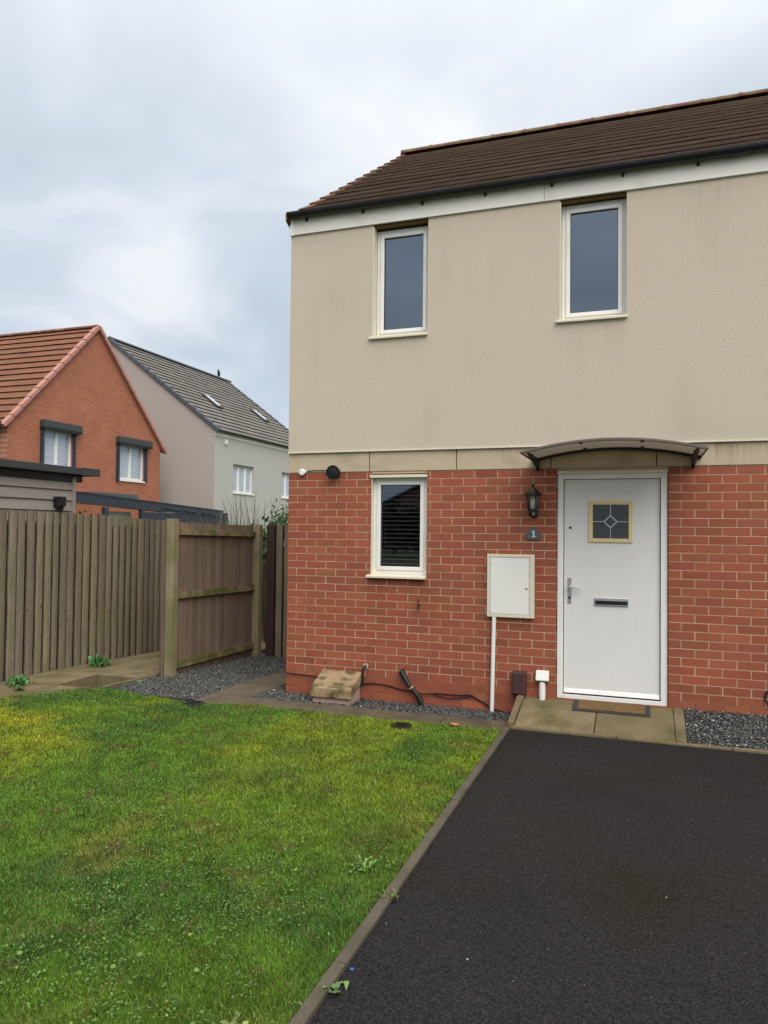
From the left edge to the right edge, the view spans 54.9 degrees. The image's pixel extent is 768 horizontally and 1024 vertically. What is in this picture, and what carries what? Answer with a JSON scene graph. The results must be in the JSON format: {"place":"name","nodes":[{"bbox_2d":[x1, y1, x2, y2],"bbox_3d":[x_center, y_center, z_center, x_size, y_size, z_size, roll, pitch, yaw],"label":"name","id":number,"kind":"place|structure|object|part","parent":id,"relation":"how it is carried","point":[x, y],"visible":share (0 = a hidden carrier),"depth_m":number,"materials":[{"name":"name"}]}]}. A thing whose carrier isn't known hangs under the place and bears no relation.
{"place":"outdoors","nodes":[
{"label":"outdoors","id":0,"kind":"place"},
{"bbox_2d":[0,325,167,517],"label":"brick house","id":1,"kind":"structure","parent":0,"point":[69,397],"depth_m":24.70,"materials":[{"name":"brick"}]},
{"bbox_2d":[40,419,82,466],"bbox_3d":[-10.240,-2.019,23.390,0.335,1.600,1.612,0,-2,19],"label":"window","id":2,"kind":"structure","parent":1,"relation":"in","point":[49,426],"depth_m":23.36,"materials":[{"name":"white plastic"}]},
{"bbox_2d":[116,436,152,482],"bbox_3d":[-9.060,-1.852,26.745,0.335,1.580,1.792,0,-2,19],"label":"window","id":3,"kind":"structure","parent":1,"relation":"in","point":[122,442],"depth_m":26.71,"materials":[{"name":"white plastic"}]},
{"bbox_2d":[75,492,137,514],"bbox_3d":[-9.308,1.023,24.628,0.950,3.280,2.150,0,-2,19],"label":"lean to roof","id":4,"kind":"object","parent":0,"point":[123,495],"visible":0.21,"depth_m":24.21,"materials":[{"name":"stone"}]},
{"bbox_2d":[0,633,264,698],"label":"alley paving","id":5,"kind":"structure","parent":0,"point":[117,670],"depth_m":8.26,"materials":[{"name":"beige concrete"}]},
{"bbox_2d":[14,685,25,690],"bbox_3d":[-3.662,1.765,7.430,0.109,0.041,0.166,2,-2,-42],"label":"weed","id":6,"kind":"object","parent":5,"relation":"on","point":[18,688],"visible":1,"depth_m":7.41,"materials":[{"name":"green plant"}]},
{"bbox_2d":[5,674,36,686],"bbox_3d":[-3.810,1.747,7.709,0.335,0.087,0.422,0,-2,19],"label":"weed","id":7,"kind":"object","parent":5,"relation":"on","point":[22,679],"visible":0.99,"depth_m":7.68,"materials":[{"name":"green plant"}]},
{"bbox_2d":[88,654,111,667],"bbox_3d":[-3.418,1.787,8.895,0.273,0.116,0.356,1,-2,-19],"label":"weed","id":8,"kind":"object","parent":5,"relation":"on","point":[96,661],"visible":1,"depth_m":8.87,"materials":[{"name":"green plant"}]},
{"bbox_2d":[188,494,274,525],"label":"ornamental grass","id":9,"kind":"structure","parent":5,"relation":"on","point":[231,513],"depth_m":13.18,"materials":[{"name":"green plant"}]},
{"bbox_2d":[251,516,273,641],"bbox_3d":[-1.872,1.087,11.885,0.857,2.063,0.966,1,-1,-5],"label":"leafy shrub","id":10,"kind":"object","parent":5,"relation":"on","point":[264,561],"visible":0.11,"depth_m":11.77,"materials":[{"name":"green plant"}]},
{"bbox_2d":[264,499,288,553],"bbox_3d":[-1.552,0.949,11.418,0.676,2.322,0.714,0,-2,19],"label":"leafy shrub","id":11,"kind":"object","parent":5,"relation":"on","point":[281,520],"visible":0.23,"depth_m":11.37,"materials":[{"name":"green plant"}]},
{"bbox_2d":[76,491,227,523],"bbox_3d":[-6.719,1.072,18.743,2.240,2.937,6.770,0,-2,19],"label":"garden veranda","id":12,"kind":"object","parent":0,"point":[191,513],"visible":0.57,"depth_m":18.45,"materials":[{"name":"metal"}]},
{"bbox_2d":[109,511,130,525],"bbox_3d":[-6.293,0.405,17.568,0.020,0.820,0.800,0,-2,19],"label":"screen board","id":13,"kind":"object","parent":12,"relation":"attached to","point":[122,514],"visible":0.21,"depth_m":17.62,"materials":[{"name":"grey wood"}]},
{"bbox_2d":[107,336,288,527],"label":"rendered house","id":14,"kind":"structure","parent":0,"point":[217,434],"depth_m":30.31,"materials":[{"name":"grey paint"}]},
{"bbox_2d":[233,464,254,495],"bbox_3d":[-5.916,-1.332,30.937,0.205,1.220,1.730,0,-2,19],"label":"window","id":15,"kind":"structure","parent":14,"relation":"in","point":[238,468],"depth_m":31.05,"materials":[{"name":"white plastic"}]},
{"bbox_2d":[281,472,288,498],"bbox_3d":[-4.499,-1.215,34.969,0.205,1.220,1.740,0,-2,19],"label":"window","id":16,"kind":"structure","parent":14,"relation":"in","point":[286,475],"depth_m":34.72,"materials":[{"name":"white plastic"}]},
{"bbox_2d":[175,483,285,636],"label":"ornamental grass","id":17,"kind":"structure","parent":0,"point":[264,565],"depth_m":12.33,"materials":[{"name":"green plant"}]},
{"bbox_2d":[0,686,500,1023],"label":"lawn","id":18,"kind":"structure","parent":0,"point":[91,995],"depth_m":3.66,"materials":[{"name":"plant"}]},
{"bbox_2d":[184,700,203,706],"bbox_3d":[-1.780,1.817,6.926,0.190,0.070,0.190,0,-2,19],"label":"drain cover","id":19,"kind":"object","parent":18,"relation":"on","point":[192,703],"visible":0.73,"depth_m":6.89,"materials":[{"name":"black metal"}]},
{"bbox_2d":[220,1012,248,1023],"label":"dandelion","id":20,"kind":"object","parent":18,"relation":"on","point":[234,1020],"visible":1,"depth_m":2.42,"materials":[{"name":"green plant"}]},
{"bbox_2d":[0,686,484,1023],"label":"clover","id":21,"kind":"object","parent":18,"relation":"on","point":[120,960],"visible":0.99,"depth_m":3.15,"materials":[{"name":"green plant"}]},
{"bbox_2d":[344,855,376,871],"bbox_3d":[-0.116,1.695,3.572,0.146,0.039,0.149,0,-2,19],"label":"dandelion","id":22,"kind":"object","parent":18,"relation":"on","point":[365,862],"visible":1,"depth_m":3.58,"materials":[{"name":"green plant"}]},
{"bbox_2d":[390,722,411,729],"bbox_3d":[0.144,1.819,6.218,0.190,0.070,0.190,0,-2,19],"label":"drain cover","id":23,"kind":"object","parent":18,"relation":"on","point":[400,725],"visible":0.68,"depth_m":6.18,"materials":[{"name":"black metal"}]},
{"bbox_2d":[113,653,510,721],"bbox_3d":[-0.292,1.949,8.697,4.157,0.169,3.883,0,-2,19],"label":"gravel","id":24,"kind":"structure","parent":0,"point":[222,674],"depth_m":7.76,"materials":[{"name":"grey gravel"}]},
{"bbox_2d":[159,519,262,679],"bbox_3d":[-2.112,1.127,9.328,0.125,2.045,2.137,0,-2,19],"label":"wooden fence","id":25,"kind":"object","parent":24,"relation":"on","point":[211,596],"visible":0.92,"depth_m":9.23,"materials":[{"name":"brown wood"}]},
{"bbox_2d":[265,524,288,657],"bbox_3d":[-0.926,1.177,10.059,1.471,2.006,0.100,0,-2,19],"label":"wooden fence","id":26,"kind":"object","parent":24,"relation":"on","point":[276,592],"visible":0.18,"depth_m":10.24,"materials":[{"name":"brown wood"}]},
{"bbox_2d":[310,669,361,705],"bbox_3d":[-0.467,1.726,7.250,0.428,0.295,0.312,0,-2,19],"label":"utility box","id":27,"kind":"object","parent":24,"relation":"on","point":[335,686],"visible":0.91,"depth_m":7.17,"materials":[{"name":"stone"}]},
{"bbox_2d":[363,683,509,712],"bbox_3d":[0.504,1.773,7.058,1.546,0.178,0.032,0,-2,19],"label":"cable","id":28,"kind":"object","parent":24,"relation":"on","point":[434,693],"visible":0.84,"depth_m":7.06,"materials":[{"name":"black plastic"}]},
{"bbox_2d":[194,670,506,729],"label":"garden path","id":29,"kind":"structure","parent":0,"point":[246,693],"depth_m":6.96,"materials":[{"name":"concrete"}]},
{"bbox_2d":[0,0,767,428],"label":"sky","id":30,"kind":"structure","parent":0,"point":[155,155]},
{"bbox_2d":[308,729,767,1023],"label":"driveway","id":31,"kind":"structure","parent":0,"point":[537,848],"depth_m":3.31,"materials":[{"name":"black asphalt"}]},
{"bbox_2d":[323,981,348,994],"bbox_3d":[-0.176,1.697,2.647,0.085,0.026,0.101,0,-2,19],"label":"weed","id":32,"kind":"object","parent":31,"relation":"on","point":[336,985],"visible":0.98,"depth_m":2.64,"materials":[{"name":"green plant"}]},
{"bbox_2d":[511,726,767,753],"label":"kerb edging","id":33,"kind":"object","parent":31,"relation":"on","point":[641,740],"visible":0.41,"depth_m":5.86,"materials":[{"name":"beige concrete"}]},
{"bbox_2d":[514,696,675,741],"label":"doorstep paving","id":34,"kind":"structure","parent":0,"point":[560,714],"depth_m":6.23,"materials":[{"name":"beige concrete"}]},
{"bbox_2d":[507,695,523,728],"bbox_3d":[1.162,1.818,6.508,0.063,0.318,0.569,0,-2,19],"label":"kerb edging","id":35,"kind":"object","parent":34,"relation":"on","point":[519,700],"visible":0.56,"depth_m":6.44,"materials":[{"name":"beige concrete"}]},
{"bbox_2d":[572,699,649,716],"bbox_3d":[1.975,1.704,6.438,0.640,0.057,0.213,0,-2,19],"label":"door mat","id":36,"kind":"object","parent":34,"relation":"on","point":[612,708],"depth_m":6.42,"materials":[{"name":"fabric"}]},
{"bbox_2d":[673,708,686,742],"bbox_3d":[2.429,1.838,6.074,0.080,0.325,0.591,0,-2,19],"label":"kerb edging","id":37,"kind":"object","parent":34,"relation":"on","point":[679,726],"visible":0.59,"depth_m":6.05,"materials":[{"name":"beige concrete"}]},
{"bbox_2d":[683,708,767,750],"bbox_3d":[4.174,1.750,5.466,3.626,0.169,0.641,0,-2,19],"label":"gravel","id":38,"kind":"structure","parent":0,"point":[725,736],"depth_m":5.96,"materials":[{"name":"grey gravel"}]},
{"bbox_3d":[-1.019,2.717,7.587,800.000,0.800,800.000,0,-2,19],"label":"ground","id":39,"kind":"structure","parent":0,"visible":0},
{"bbox_2d":[0,458,99,523],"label":"garden shed","id":40,"kind":"structure","parent":39,"relation":"on","point":[28,486],"depth_m":9.92,"materials":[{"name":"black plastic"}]},
{"bbox_2d":[53,496,65,517],"bbox_3d":[-4.485,-0.063,10.230,0.100,0.300,0.135,0,-2,19],"label":"shed light","id":41,"kind":"object","parent":40,"relation":"attached to","point":[59,502],"visible":0.97,"depth_m":10.19,"materials":[{"name":"black plastic"}]},
{"bbox_2d":[77,505,138,526],"bbox_3d":[-8.226,1.188,20.261,0.050,2.750,5.040,0,-2,19],"label":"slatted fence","id":42,"kind":"object","parent":39,"relation":"on","point":[98,511],"visible":0.06,"depth_m":20.80,"materials":[{"name":"orange wood"}]},
{"bbox_2d":[289,727,509,1023],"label":"kerb edging","id":43,"kind":"object","parent":39,"relation":"on","point":[310,1006],"visible":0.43,"depth_m":3.20,"materials":[{"name":"concrete"}]},
{"bbox_2d":[380,889,398,899],"bbox_3d":[0.028,1.704,3.308,0.094,0.029,0.093,0,-2,19],"label":"weed","id":44,"kind":"object","parent":43,"relation":"on","point":[393,895],"visible":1,"depth_m":3.30,"materials":[{"name":"green plant"}]},
{"bbox_2d":[286,88,767,716],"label":"terraced house","id":45,"kind":"structure","parent":39,"relation":"on","point":[470,318],"depth_m":6.87,"materials":[{"name":"paint"}]},
{"bbox_2d":[284,671,317,676],"bbox_3d":[-0.879,1.659,7.612,0.532,0.036,0.263,-2,-3,56],"label":"cable","id":46,"kind":"object","parent":45,"relation":"attached to","point":[300,674],"visible":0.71,"depth_m":7.54,"materials":[{"name":"black plastic"}]},
{"bbox_2d":[299,469,325,475],"bbox_3d":[-0.711,-0.408,7.552,0.344,0.068,0.031,0,-2,19],"label":"junction box","id":47,"kind":"object","parent":45,"relation":"attached to","point":[302,472],"visible":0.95,"depth_m":7.58,"materials":[{"name":"white paint"}]},
{"bbox_2d":[326,465,340,478],"bbox_3d":[-0.502,-0.397,7.436,0.144,0.144,0.101,0,-2,19],"label":"flue terminal","id":48,"kind":"object","parent":45,"relation":"attached to","point":[333,472],"visible":1,"depth_m":7.39,"materials":[{"name":"black plastic"}]},
{"bbox_2d":[360,663,367,686],"bbox_3d":[-0.203,1.609,7.301,0.088,0.225,0.047,2,-2,-39],"label":"overflow pipe","id":49,"kind":"object","parent":45,"relation":"attached to","point":[365,665],"visible":1,"depth_m":7.28,"materials":[{"name":"plastic"}]},
{"bbox_2d":[366,473,426,579],"bbox_3d":[0.166,0.128,7.365,0.608,1.049,0.335,0,-2,19],"label":"window","id":50,"kind":"structure","parent":45,"relation":"in","point":[396,479],"depth_m":7.32,"materials":[{"name":"white plastic"}]},
{"bbox_2d":[368,226,427,339],"bbox_3d":[0.169,-2.273,7.362,0.605,1.120,0.200,0,-2,19],"label":"window","id":51,"kind":"structure","parent":45,"relation":"in","point":[402,260],"depth_m":7.40,"materials":[{"name":"white plastic"}]},
{"bbox_2d":[398,669,423,706],"bbox_3d":[0.261,1.698,7.126,0.256,0.362,0.076,0,-2,19],"label":"waste pipe","id":52,"kind":"object","parent":45,"relation":"attached to","point":[404,677],"visible":0.96,"depth_m":7.10,"materials":[{"name":"black plastic"}]},
{"bbox_2d":[433,694,470,698],"bbox_3d":[0.637,1.752,7.019,0.383,0.049,0.010,0,-2,19],"label":"cable","id":53,"kind":"object","parent":45,"relation":"attached to","point":[452,698],"visible":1,"depth_m":7.01,"materials":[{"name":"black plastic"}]},
{"bbox_2d":[490,617,495,711],"bbox_3d":[1.012,1.427,6.876,0.053,0.907,0.041,0,-2,19],"label":"conduit","id":54,"kind":"object","parent":45,"relation":"attached to","point":[493,639],"visible":0.85,"depth_m":6.86,"materials":[{"name":"white paint"}]},
{"bbox_2d":[487,554,534,618],"bbox_3d":[1.173,0.684,6.850,0.436,0.583,0.047,0,-2,19],"label":"meter cabinet","id":55,"kind":"object","parent":45,"relation":"attached to","point":[510,585],"visible":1,"depth_m":6.83,"materials":[{"name":"white plastic"}]},
{"bbox_3d":[1.157,0.684,6.840,0.364,0.521,0.018,0,-2,19],"label":"door","id":56,"kind":"part","parent":55,"relation":"part of","materials":[{"name":"white plastic"}]},
{"bbox_2d":[512,671,526,697],"bbox_3d":[1.240,1.578,6.782,0.130,0.233,0.078,0,-2,19],"label":"cable box","id":57,"kind":"object","parent":45,"relation":"attached to","point":[519,682],"visible":0.99,"depth_m":6.76,"materials":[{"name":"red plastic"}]},
{"bbox_2d":[523,484,542,517],"bbox_3d":[1.352,-0.101,6.730,0.155,0.312,0.192,1,-1,-11],"label":"wall lantern","id":58,"kind":"object","parent":45,"relation":"attached to","point":[533,504],"depth_m":6.70,"materials":[{"name":"black metal"}]},
{"bbox_2d":[526,527,540,539],"bbox_3d":[1.376,0.196,6.808,0.137,0.123,0.014,0,-2,19],"label":"house number","id":59,"kind":"object","parent":45,"relation":"attached to","point":[533,533],"visible":1,"depth_m":6.80,"materials":[{"name":"stone"}]},
{"bbox_2d":[536,670,548,699],"bbox_3d":[1.439,1.582,6.723,0.116,0.277,0.062,0,-2,19],"label":"outdoor socket","id":60,"kind":"object","parent":45,"relation":"attached to","point":[542,677],"visible":1,"depth_m":6.70,"materials":[{"name":"white plastic"}]},
{"bbox_2d":[556,199,627,323],"bbox_3d":[1.899,-2.282,6.754,0.622,1.117,0.200,0,-2,19],"label":"window","id":61,"kind":"structure","parent":45,"relation":"in","point":[594,235],"depth_m":6.78,"materials":[{"name":"white plastic"}]},
{"bbox_2d":[557,469,667,705],"bbox_3d":[2.032,0.656,6.616,0.949,2.065,0.120,0,-2,19],"label":"front door","id":62,"kind":"structure","parent":45,"relation":"in","point":[612,605],"depth_m":6.61,"materials":[{"name":"white plastic"}]},
{"bbox_2d":[519,437,708,470],"bbox_3d":[1.924,-0.494,6.236,1.438,0.212,0.760,0,-2,19],"label":"door canopy","id":63,"kind":"object","parent":45,"relation":"attached to","point":[536,455],"visible":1,"depth_m":6.26,"materials":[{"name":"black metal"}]},
{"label":"garden subsoil","id":64,"kind":"structure","parent":0,"visible":0},
{"bbox_2d":[0,510,266,681],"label":"wooden fence","id":65,"kind":"object","parent":64,"relation":"on","point":[78,593],"visible":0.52,"depth_m":8.87,"materials":[{"name":"brown wood"}]},
{"bbox_2d":[102,648,264,687],"bbox_3d":[-1.960,2.064,10.259,0.045,0.386,5.614,0,-2,19],"label":"kerb edging","id":66,"kind":"object","parent":64,"relation":"on","point":[143,677],"visible":0.11,"depth_m":8.00,"materials":[{"name":"beige concrete"}]}
]}

